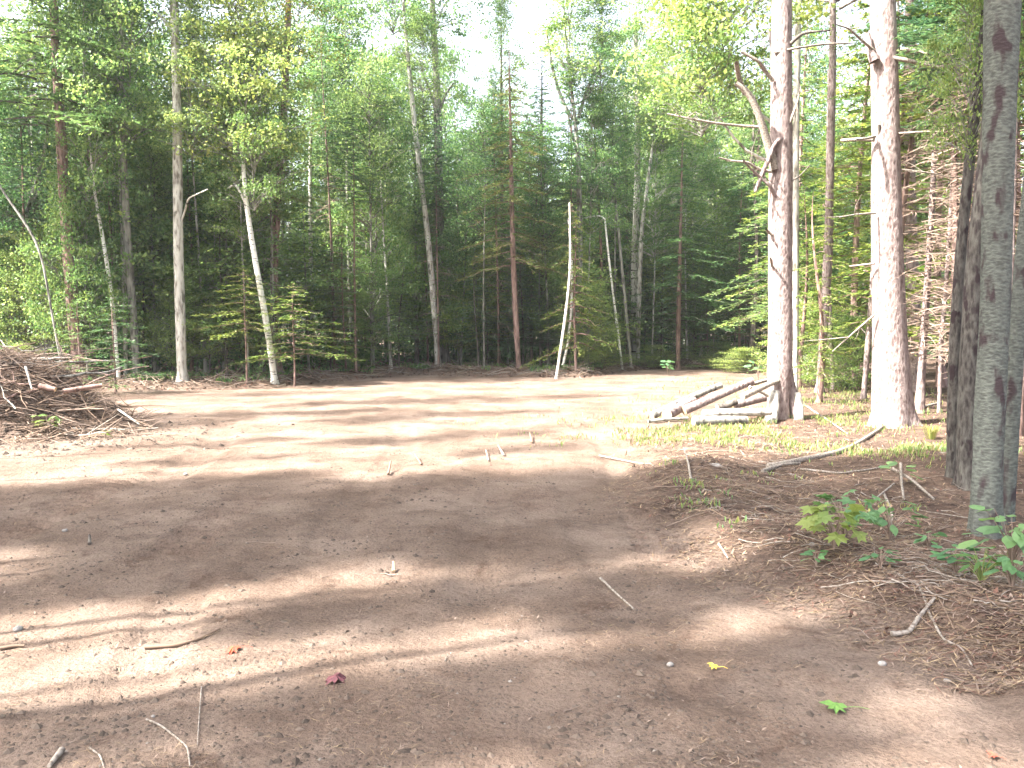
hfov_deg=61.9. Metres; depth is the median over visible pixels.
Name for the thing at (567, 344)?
birch sapling
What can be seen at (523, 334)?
young spruce
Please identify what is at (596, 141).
maple tree
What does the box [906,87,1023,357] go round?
hemlock tree
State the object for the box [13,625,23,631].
stone
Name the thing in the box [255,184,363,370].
spruce tree
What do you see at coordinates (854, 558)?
fallen branch
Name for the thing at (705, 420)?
cut log
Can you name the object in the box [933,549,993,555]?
twig
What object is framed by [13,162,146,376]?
young maple
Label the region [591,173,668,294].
aspen tree
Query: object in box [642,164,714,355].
spruce tree
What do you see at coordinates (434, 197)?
spruce tree
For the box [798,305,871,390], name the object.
leafy bush
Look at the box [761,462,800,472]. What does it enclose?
fallen branch
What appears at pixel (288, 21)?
pine tree
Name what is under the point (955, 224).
spruce tree
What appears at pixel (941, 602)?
long root
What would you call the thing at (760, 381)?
cut log
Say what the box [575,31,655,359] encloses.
maple tree
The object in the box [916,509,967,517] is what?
twig
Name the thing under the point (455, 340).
young maple
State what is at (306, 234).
hemlock tree
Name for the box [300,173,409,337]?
hemlock tree
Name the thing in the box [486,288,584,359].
spruce tree
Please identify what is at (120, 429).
cut branch
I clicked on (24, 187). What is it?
maple tree
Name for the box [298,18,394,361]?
maple tree
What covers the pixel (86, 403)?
cut branch
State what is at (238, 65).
white birch
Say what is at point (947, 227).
hemlock tree
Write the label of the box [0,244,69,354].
young maple
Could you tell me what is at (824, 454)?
fallen branch
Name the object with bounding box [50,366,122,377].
cut branch
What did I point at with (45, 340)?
young maple
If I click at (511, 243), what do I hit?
young spruce
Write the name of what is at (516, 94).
aspen tree
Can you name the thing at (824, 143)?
hemlock tree
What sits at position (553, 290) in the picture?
young maple
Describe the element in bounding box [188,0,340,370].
maple tree
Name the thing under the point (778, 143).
white pine
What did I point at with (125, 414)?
cut log
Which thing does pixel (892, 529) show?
broadleaf seedling
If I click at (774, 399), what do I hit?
split log
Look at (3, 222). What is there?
maple tree
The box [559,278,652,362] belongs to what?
young hemlock
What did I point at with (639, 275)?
poplar tree
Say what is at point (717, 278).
maple tree
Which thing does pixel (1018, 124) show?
spruce tree
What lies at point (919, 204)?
young maple
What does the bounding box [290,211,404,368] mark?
young hemlock
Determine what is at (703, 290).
maple tree
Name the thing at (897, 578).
twig
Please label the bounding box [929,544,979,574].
broadleaf seedling
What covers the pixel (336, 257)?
maple tree
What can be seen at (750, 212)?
maple tree
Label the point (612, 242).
maple tree
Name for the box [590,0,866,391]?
grey poplar
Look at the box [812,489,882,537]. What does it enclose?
maple seedling
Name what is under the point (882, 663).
stone
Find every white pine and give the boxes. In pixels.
[662,0,853,420]
[809,0,974,428]
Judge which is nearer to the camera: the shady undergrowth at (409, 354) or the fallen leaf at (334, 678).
the fallen leaf at (334, 678)
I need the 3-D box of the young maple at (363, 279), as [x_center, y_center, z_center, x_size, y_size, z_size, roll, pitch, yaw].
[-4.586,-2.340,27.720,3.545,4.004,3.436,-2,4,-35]
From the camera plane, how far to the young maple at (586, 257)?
33.88 m
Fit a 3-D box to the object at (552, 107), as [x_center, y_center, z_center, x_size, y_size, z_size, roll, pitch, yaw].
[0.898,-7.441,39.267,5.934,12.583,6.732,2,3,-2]
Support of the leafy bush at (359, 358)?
on the ground
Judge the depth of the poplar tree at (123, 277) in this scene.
23.04 m
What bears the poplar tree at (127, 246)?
on the ground
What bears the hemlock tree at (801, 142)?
on the ground
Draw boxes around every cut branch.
[0,344,57,352]
[0,372,37,385]
[0,383,54,399]
[0,384,15,409]
[14,362,85,368]
[23,369,92,374]
[28,335,72,359]
[32,353,102,360]
[38,343,82,372]
[40,347,93,356]
[41,414,117,435]
[48,343,95,365]
[49,383,115,408]
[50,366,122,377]
[51,360,113,363]
[54,348,110,356]
[55,407,109,411]
[58,366,148,395]
[66,378,141,413]
[71,356,150,372]
[73,426,157,431]
[78,410,120,424]
[103,394,175,411]
[127,407,160,421]
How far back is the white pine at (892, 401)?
12.72 m
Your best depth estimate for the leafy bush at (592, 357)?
28.34 m
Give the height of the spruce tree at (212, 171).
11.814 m
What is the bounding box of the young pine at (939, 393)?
[899,2,1022,412]
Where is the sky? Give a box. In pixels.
[0,0,1023,331]
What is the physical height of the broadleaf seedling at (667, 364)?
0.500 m
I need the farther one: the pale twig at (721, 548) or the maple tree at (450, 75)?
the maple tree at (450, 75)
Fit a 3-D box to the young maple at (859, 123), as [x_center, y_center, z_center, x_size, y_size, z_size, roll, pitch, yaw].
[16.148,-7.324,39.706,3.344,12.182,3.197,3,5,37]
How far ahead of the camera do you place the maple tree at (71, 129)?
31.59 m
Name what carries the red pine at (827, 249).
on the ground
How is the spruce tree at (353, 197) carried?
on the ground
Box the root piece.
[145,627,219,648]
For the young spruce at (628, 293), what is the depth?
32.95 m
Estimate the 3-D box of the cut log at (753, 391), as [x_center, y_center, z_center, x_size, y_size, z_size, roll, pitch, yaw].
[4.110,0.038,13.791,1.072,0.403,0.113,-2,5,-29]
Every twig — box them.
[0,644,24,649]
[89,747,104,767]
[146,718,189,766]
[599,455,653,465]
[599,577,633,609]
[645,485,706,487]
[666,511,707,526]
[717,543,728,559]
[748,541,789,546]
[821,580,913,587]
[869,575,927,582]
[884,543,959,553]
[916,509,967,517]
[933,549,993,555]
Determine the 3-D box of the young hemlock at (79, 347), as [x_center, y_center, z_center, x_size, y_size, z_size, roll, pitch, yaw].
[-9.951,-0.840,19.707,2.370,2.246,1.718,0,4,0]
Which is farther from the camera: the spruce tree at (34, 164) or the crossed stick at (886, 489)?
the spruce tree at (34, 164)
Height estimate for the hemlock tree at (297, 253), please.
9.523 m
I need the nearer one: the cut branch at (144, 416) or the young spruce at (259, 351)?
the cut branch at (144, 416)
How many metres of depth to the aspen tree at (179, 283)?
22.43 m
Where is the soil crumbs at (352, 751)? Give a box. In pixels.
[0,359,1023,767]
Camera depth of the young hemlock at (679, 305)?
30.99 m
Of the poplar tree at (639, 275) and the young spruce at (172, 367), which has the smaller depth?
the young spruce at (172, 367)
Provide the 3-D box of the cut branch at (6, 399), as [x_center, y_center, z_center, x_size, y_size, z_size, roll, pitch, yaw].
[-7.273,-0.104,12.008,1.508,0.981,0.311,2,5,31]
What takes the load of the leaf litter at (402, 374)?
on the ground
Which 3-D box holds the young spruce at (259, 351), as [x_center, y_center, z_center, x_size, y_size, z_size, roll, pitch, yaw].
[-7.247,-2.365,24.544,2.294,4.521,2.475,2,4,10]
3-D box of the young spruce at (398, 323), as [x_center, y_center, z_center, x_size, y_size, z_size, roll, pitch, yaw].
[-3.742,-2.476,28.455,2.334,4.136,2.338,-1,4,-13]
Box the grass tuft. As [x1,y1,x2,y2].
[921,423,941,439]
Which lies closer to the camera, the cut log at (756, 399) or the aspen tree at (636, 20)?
the cut log at (756, 399)
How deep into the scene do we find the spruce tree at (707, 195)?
39.23 m
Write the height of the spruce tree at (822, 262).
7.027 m
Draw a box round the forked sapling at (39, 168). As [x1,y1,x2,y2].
[0,0,124,338]
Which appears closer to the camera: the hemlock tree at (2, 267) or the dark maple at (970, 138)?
the dark maple at (970, 138)
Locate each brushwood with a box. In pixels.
[0,342,165,443]
[84,350,757,390]
[654,429,1023,642]
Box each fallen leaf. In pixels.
[225,645,252,654]
[325,672,345,688]
[708,663,727,668]
[819,700,867,713]
[987,751,1007,760]
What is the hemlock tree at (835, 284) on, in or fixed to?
on the ground
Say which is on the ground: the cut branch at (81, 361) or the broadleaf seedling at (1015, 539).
the broadleaf seedling at (1015, 539)
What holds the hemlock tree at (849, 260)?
on the ground
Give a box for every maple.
[0,177,62,345]
[0,213,99,353]
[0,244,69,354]
[2,150,141,370]
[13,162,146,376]
[128,270,230,367]
[155,285,265,372]
[314,248,426,366]
[344,141,422,361]
[406,257,492,363]
[424,286,490,362]
[500,199,583,365]
[536,184,599,357]
[548,277,629,367]
[650,256,730,357]
[707,229,766,352]
[808,176,850,317]
[837,101,870,316]
[866,71,944,306]
[901,0,1023,477]
[951,119,981,490]
[966,0,1021,539]
[1003,177,1023,524]
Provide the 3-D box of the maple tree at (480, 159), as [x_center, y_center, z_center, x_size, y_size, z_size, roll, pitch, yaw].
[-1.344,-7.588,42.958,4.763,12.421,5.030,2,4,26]
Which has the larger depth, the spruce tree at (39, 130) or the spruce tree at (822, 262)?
the spruce tree at (822, 262)
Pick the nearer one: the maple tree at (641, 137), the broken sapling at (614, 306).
the broken sapling at (614, 306)
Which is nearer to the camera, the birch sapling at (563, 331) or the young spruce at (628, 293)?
the birch sapling at (563, 331)
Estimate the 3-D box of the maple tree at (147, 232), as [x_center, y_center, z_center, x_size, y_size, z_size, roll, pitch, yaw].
[-11.267,-4.717,24.630,6.041,9.195,6.352,0,4,-20]
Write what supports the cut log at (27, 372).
on the brushwood at (93, 394)
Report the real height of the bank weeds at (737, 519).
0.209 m
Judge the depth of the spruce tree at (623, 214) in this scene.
35.01 m
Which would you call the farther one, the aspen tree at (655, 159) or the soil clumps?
the aspen tree at (655, 159)
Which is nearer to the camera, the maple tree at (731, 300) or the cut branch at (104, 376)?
the cut branch at (104, 376)
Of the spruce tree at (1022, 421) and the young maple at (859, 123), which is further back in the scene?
the young maple at (859, 123)
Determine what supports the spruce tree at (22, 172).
on the ground
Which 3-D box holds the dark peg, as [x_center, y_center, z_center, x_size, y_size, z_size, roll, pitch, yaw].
[-3.127,1.154,6.323,0.026,0.058,0.127,-2,4,-24]
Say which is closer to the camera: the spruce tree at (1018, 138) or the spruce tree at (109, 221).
the spruce tree at (1018, 138)
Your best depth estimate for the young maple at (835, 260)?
39.40 m
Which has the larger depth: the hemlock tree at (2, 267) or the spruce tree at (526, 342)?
the spruce tree at (526, 342)
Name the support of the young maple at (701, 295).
on the ground
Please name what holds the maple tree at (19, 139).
on the ground
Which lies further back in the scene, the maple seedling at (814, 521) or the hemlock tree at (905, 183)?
the hemlock tree at (905, 183)
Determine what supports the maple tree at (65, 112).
on the ground
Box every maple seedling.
[795,504,871,550]
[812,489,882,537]
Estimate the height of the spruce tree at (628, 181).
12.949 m
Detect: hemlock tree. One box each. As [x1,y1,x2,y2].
[0,65,57,355]
[6,30,48,220]
[247,165,325,319]
[264,55,339,357]
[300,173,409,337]
[360,215,448,360]
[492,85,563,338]
[552,124,604,338]
[684,53,821,367]
[704,12,863,347]
[710,0,868,338]
[758,0,946,379]
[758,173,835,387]
[793,178,859,402]
[799,8,963,362]
[799,135,871,347]
[799,143,867,382]
[804,0,960,368]
[806,1,950,350]
[810,86,849,326]
[832,99,933,328]
[861,125,1023,372]
[865,5,1023,306]
[904,49,1022,341]
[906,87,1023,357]
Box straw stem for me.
[197,686,201,744]
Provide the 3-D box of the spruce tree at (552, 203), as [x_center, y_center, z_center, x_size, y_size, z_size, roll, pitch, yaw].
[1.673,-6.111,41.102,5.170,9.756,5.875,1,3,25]
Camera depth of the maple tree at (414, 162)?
30.96 m
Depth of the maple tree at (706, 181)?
35.15 m
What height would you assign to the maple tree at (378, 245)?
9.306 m
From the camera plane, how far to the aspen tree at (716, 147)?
39.58 m
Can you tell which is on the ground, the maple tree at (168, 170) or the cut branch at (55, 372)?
the maple tree at (168, 170)
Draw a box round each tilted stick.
[387,460,391,474]
[683,448,691,479]
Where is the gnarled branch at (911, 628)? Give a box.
[890,597,935,636]
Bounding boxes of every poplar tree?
[12,0,208,376]
[39,0,184,374]
[614,37,708,359]
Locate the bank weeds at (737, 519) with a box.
[649,432,1021,553]
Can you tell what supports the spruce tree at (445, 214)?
on the ground
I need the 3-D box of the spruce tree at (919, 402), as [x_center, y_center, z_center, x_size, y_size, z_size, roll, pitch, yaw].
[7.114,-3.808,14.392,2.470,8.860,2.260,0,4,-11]
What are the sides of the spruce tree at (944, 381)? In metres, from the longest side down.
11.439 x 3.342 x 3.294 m
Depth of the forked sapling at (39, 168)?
23.17 m
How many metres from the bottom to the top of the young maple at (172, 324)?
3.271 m
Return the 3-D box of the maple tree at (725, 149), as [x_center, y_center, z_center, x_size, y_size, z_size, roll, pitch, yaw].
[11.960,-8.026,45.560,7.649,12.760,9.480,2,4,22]
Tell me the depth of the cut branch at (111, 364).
13.65 m
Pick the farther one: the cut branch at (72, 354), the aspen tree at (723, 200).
the aspen tree at (723, 200)
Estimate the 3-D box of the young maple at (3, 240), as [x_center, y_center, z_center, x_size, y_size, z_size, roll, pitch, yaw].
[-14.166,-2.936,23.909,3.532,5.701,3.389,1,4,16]
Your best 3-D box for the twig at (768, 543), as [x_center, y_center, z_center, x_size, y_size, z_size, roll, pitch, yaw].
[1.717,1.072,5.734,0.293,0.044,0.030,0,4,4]
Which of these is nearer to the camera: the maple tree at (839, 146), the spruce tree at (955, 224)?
the spruce tree at (955, 224)
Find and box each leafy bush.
[3,341,45,353]
[338,341,385,368]
[453,340,524,365]
[554,340,619,366]
[577,345,640,365]
[632,344,684,366]
[674,340,751,368]
[706,346,766,372]
[747,299,861,384]
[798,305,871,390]
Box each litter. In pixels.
[0,352,321,481]
[90,360,739,390]
[594,402,1023,697]
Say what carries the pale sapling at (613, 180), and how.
on the ground
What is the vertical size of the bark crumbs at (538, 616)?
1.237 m
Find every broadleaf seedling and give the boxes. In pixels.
[660,360,674,374]
[743,354,764,380]
[799,548,829,565]
[859,547,901,568]
[863,499,927,540]
[879,461,922,484]
[913,531,947,547]
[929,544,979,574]
[956,505,1023,565]
[977,547,1023,585]
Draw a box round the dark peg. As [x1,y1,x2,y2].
[88,534,91,544]
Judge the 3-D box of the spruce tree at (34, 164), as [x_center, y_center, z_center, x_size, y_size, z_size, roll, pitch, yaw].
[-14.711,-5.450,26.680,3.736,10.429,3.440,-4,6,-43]
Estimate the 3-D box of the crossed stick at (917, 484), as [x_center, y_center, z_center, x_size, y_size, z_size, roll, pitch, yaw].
[3.750,0.918,7.964,0.060,0.094,1.159,1,4,8]
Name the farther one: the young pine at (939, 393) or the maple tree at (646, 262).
the maple tree at (646, 262)
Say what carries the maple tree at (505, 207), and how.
on the ground
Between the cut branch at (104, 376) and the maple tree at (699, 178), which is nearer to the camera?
the cut branch at (104, 376)
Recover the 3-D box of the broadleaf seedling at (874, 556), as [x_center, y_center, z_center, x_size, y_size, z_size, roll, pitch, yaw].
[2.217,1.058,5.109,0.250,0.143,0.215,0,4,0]
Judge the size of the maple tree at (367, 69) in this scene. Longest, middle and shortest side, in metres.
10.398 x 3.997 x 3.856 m
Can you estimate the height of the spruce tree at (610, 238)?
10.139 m
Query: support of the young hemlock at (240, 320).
on the ground
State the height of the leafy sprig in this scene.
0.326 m
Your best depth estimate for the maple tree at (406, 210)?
38.99 m
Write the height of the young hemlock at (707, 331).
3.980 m
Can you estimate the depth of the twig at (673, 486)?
7.90 m
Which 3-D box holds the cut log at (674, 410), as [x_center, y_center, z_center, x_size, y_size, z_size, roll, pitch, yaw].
[2.727,0.390,13.807,0.174,0.300,1.106,3,5,34]
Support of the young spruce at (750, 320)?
on the ground
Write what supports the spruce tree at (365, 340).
on the ground
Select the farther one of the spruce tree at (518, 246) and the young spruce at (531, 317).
the spruce tree at (518, 246)
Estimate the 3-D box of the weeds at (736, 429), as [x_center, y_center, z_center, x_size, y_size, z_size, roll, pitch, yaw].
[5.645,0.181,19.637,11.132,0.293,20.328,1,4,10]
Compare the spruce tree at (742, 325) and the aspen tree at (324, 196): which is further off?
the spruce tree at (742, 325)
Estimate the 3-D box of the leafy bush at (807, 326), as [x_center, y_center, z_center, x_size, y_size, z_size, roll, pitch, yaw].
[7.597,-1.121,21.925,3.003,2.420,3.148,3,5,37]
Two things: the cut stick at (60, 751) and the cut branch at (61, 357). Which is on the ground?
the cut stick at (60, 751)
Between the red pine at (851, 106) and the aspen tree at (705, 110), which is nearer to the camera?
the red pine at (851, 106)
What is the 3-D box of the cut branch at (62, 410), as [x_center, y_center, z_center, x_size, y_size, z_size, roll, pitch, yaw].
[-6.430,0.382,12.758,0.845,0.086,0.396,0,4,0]
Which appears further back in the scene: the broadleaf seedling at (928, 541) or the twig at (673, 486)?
the twig at (673, 486)
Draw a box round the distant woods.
[5,0,1023,351]
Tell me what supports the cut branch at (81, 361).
in the brushwood at (93, 394)
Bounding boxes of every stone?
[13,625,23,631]
[666,662,673,666]
[878,661,886,665]
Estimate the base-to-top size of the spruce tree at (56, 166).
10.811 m
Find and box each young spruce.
[119,227,167,371]
[138,240,201,370]
[187,195,259,376]
[230,183,308,380]
[230,224,297,372]
[306,259,359,370]
[374,248,431,365]
[385,233,455,363]
[446,242,514,366]
[455,54,582,369]
[460,272,507,366]
[486,240,570,364]
[486,250,555,356]
[609,240,663,363]
[612,289,648,356]
[624,286,675,358]
[643,238,685,357]
[658,279,708,359]
[714,259,766,344]
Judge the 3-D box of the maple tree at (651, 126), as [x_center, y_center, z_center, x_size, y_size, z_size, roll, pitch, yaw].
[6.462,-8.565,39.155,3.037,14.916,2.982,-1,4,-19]
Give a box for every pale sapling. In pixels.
[270,0,372,366]
[270,0,410,366]
[567,88,668,367]
[828,0,949,398]
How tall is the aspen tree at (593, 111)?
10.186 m
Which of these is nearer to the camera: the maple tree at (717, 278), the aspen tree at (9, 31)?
the aspen tree at (9, 31)
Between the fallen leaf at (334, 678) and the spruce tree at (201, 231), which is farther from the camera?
the spruce tree at (201, 231)
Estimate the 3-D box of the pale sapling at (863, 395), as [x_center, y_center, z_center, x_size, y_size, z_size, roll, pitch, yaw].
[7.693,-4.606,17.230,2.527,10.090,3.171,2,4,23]
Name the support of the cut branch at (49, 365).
in the brushwood at (93, 394)
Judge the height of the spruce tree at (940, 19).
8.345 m
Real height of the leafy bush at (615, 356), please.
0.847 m
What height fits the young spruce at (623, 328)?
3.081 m
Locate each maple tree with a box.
[0,66,68,225]
[0,76,48,235]
[2,131,59,316]
[3,54,217,338]
[9,0,197,358]
[29,13,111,221]
[48,198,164,345]
[70,27,212,307]
[75,133,227,370]
[86,0,191,370]
[88,118,205,371]
[93,46,171,366]
[96,163,285,371]
[98,172,329,368]
[117,137,324,366]
[165,172,359,371]
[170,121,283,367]
[186,172,333,369]
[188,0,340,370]
[251,7,331,339]
[287,128,366,347]
[290,24,464,329]
[291,222,390,339]
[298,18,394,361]
[307,82,389,351]
[308,42,433,366]
[318,109,433,365]
[341,212,505,342]
[372,82,463,362]
[384,132,458,356]
[386,59,475,352]
[396,244,525,362]
[409,32,493,351]
[419,122,509,365]
[419,235,531,342]
[420,91,546,365]
[447,178,552,358]
[458,110,521,342]
[470,161,551,280]
[482,217,653,361]
[486,116,605,364]
[491,0,650,363]
[518,196,656,327]
[536,244,664,343]
[555,84,643,244]
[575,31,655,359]
[591,233,668,353]
[594,200,710,343]
[598,91,672,251]
[612,129,713,320]
[621,32,671,352]
[642,189,734,314]
[642,231,760,356]
[649,216,765,354]
[650,125,735,334]
[660,72,717,344]
[662,41,731,356]
[690,170,766,308]
[705,119,767,345]
[707,59,769,347]
[710,189,766,331]
[712,90,809,352]
[722,156,814,339]
[745,164,865,313]
[751,17,860,289]
[800,106,870,348]
[858,71,944,337]
[905,124,972,310]
[920,110,1023,292]
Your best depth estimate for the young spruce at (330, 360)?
26.52 m
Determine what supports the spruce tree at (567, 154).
on the ground
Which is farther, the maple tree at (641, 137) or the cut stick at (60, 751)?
the maple tree at (641, 137)
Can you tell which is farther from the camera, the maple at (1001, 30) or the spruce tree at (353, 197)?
the spruce tree at (353, 197)
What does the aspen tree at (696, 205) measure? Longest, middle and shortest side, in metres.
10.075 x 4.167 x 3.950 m
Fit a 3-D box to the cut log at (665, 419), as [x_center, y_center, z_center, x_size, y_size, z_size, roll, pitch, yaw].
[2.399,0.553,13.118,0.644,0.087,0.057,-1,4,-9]
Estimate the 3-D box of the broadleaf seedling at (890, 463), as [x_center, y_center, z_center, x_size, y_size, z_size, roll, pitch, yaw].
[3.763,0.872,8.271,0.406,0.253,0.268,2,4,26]
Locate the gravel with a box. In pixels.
[3,392,1004,766]
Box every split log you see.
[765,390,779,423]
[794,392,803,420]
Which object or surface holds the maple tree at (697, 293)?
on the ground
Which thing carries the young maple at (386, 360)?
on the ground
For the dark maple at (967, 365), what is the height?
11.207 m
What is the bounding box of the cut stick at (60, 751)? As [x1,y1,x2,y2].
[47,747,64,767]
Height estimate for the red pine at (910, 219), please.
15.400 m
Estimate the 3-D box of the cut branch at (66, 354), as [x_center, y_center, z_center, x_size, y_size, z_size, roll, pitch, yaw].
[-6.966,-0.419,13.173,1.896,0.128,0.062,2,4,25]
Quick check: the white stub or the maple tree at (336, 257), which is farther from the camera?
the maple tree at (336, 257)
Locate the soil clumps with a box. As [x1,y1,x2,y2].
[0,439,1023,767]
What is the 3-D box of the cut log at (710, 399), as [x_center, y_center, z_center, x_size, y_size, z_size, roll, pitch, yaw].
[3.359,0.192,13.899,1.368,0.579,0.152,-2,4,-22]
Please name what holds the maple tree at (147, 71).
on the ground
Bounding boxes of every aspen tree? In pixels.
[0,1,50,318]
[119,0,258,381]
[138,3,223,372]
[154,38,233,340]
[188,88,300,373]
[232,105,346,349]
[287,103,366,365]
[328,0,463,366]
[329,69,433,368]
[364,0,512,364]
[457,72,535,254]
[496,126,561,363]
[537,77,642,364]
[555,158,614,272]
[574,0,685,359]
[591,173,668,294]
[603,103,710,359]
[640,75,691,351]
[646,48,735,197]
[648,114,738,358]
[650,207,727,354]
[668,152,760,356]
[684,44,744,355]
[758,123,825,243]
[802,116,841,243]
[840,120,958,268]
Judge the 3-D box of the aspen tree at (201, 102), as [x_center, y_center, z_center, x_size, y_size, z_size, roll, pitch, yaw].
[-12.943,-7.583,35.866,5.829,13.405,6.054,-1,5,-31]
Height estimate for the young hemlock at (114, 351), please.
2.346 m
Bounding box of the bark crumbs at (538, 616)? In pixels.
[4,400,1023,767]
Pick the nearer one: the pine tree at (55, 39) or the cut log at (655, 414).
the cut log at (655, 414)
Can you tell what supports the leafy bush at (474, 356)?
on the ground
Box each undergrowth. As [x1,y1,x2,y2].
[8,312,946,374]
[82,355,756,383]
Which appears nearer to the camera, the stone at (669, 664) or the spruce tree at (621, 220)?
the stone at (669, 664)
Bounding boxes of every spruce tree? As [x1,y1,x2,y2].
[0,40,60,349]
[0,55,60,353]
[0,156,55,337]
[2,40,69,350]
[13,117,118,330]
[14,143,122,347]
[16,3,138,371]
[27,74,101,366]
[28,11,102,369]
[78,19,149,376]
[160,100,241,370]
[182,33,212,359]
[194,27,236,368]
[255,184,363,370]
[285,142,362,357]
[300,17,360,367]
[310,112,391,371]
[313,219,419,361]
[393,141,480,329]
[395,106,456,362]
[397,168,470,347]
[404,108,467,364]
[442,96,483,361]
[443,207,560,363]
[458,105,553,349]
[461,0,540,360]
[468,68,520,364]
[468,176,560,335]
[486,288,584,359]
[491,91,578,364]
[501,204,614,364]
[507,46,568,364]
[524,53,612,364]
[535,155,572,344]
[550,129,656,355]
[551,88,598,334]
[564,28,630,361]
[581,150,661,342]
[585,124,654,354]
[607,46,653,353]
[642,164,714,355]
[669,116,734,353]
[698,245,765,357]
[708,137,767,360]
[723,2,771,353]
[764,192,862,358]
[832,166,870,331]
[851,0,981,386]
[865,0,971,413]
[892,0,1023,363]
[896,0,1023,378]
[897,0,1023,355]
[899,8,980,363]
[914,2,1022,370]
[943,60,1023,245]
[955,9,1023,435]
[957,59,1023,248]
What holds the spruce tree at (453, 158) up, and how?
on the ground
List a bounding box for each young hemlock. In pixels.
[40,299,129,388]
[76,296,166,393]
[190,267,282,384]
[223,282,364,386]
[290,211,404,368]
[519,201,619,370]
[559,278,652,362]
[620,136,754,369]
[667,268,732,359]
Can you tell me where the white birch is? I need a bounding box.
[128,0,338,384]
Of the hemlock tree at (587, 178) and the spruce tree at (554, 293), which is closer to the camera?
the spruce tree at (554, 293)
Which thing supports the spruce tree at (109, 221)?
on the ground
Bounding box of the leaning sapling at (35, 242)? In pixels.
[0,12,62,369]
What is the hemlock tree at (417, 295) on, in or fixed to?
on the ground
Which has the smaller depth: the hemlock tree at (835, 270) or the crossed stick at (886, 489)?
the crossed stick at (886, 489)
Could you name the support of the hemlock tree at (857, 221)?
on the ground
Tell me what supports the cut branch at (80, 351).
in the brushwood at (93, 394)
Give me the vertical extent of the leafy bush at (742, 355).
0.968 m
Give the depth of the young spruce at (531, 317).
28.87 m
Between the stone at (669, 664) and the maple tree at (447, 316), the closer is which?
the stone at (669, 664)
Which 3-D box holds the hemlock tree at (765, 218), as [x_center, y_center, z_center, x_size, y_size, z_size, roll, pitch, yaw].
[7.624,-5.193,23.685,4.436,10.424,4.556,2,3,13]
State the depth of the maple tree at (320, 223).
37.51 m
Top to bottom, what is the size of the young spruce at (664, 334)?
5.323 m
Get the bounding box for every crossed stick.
[870,483,894,502]
[892,467,934,499]
[899,462,904,498]
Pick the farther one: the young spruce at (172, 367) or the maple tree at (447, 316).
the maple tree at (447, 316)
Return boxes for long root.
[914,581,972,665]
[927,584,954,629]
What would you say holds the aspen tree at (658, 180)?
on the ground
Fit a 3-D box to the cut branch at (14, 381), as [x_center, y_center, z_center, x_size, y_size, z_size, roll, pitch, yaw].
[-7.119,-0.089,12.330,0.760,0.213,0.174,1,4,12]
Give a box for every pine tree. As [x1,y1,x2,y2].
[0,0,153,378]
[244,0,360,373]
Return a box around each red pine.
[799,24,927,388]
[814,0,865,392]
[900,0,946,391]
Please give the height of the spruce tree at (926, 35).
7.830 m
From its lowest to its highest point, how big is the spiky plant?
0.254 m
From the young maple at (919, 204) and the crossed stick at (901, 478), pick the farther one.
the young maple at (919, 204)
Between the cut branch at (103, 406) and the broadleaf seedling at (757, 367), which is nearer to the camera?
the cut branch at (103, 406)
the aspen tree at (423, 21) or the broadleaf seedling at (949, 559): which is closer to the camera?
the broadleaf seedling at (949, 559)
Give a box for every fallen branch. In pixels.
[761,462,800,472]
[766,403,936,467]
[800,467,878,473]
[803,404,848,434]
[847,540,960,562]
[882,491,892,524]
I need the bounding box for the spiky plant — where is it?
[950,547,1015,585]
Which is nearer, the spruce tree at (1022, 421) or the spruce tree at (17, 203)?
the spruce tree at (1022, 421)
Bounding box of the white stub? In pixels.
[392,561,395,572]
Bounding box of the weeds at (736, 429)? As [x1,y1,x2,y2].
[457,374,1023,461]
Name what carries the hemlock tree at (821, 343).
on the ground
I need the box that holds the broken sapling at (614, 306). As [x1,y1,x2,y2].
[563,215,622,368]
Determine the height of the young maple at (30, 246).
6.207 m
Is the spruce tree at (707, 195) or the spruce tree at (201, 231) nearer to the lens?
the spruce tree at (201, 231)
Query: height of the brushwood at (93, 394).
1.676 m
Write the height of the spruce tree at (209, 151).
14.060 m
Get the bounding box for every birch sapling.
[1,0,172,378]
[407,201,468,362]
[555,203,570,378]
[562,219,572,365]
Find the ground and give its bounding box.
[0,331,1023,767]
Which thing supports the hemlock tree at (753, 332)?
on the ground
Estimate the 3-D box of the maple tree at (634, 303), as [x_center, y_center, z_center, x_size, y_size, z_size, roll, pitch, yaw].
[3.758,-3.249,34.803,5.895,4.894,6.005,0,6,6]
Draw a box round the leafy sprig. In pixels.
[31,414,61,433]
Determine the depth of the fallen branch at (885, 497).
7.41 m
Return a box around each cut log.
[24,366,32,389]
[38,383,56,391]
[62,383,102,393]
[117,409,139,424]
[647,417,687,422]
[649,382,722,418]
[662,397,696,417]
[682,377,754,414]
[691,416,748,426]
[702,408,772,415]
[708,378,766,394]
[715,398,737,408]
[730,392,766,407]
[740,378,779,399]
[748,386,768,397]
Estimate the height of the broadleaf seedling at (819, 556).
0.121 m
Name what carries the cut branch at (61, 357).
in the brushwood at (93, 394)
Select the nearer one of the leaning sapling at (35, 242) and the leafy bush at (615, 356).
the leaning sapling at (35, 242)
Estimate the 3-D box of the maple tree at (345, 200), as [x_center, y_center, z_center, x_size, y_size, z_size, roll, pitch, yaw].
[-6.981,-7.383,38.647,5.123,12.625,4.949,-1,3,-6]
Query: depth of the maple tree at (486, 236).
36.28 m
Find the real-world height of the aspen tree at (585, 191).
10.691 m
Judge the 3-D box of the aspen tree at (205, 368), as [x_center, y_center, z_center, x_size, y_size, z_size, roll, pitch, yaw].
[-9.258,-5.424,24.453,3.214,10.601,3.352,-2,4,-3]

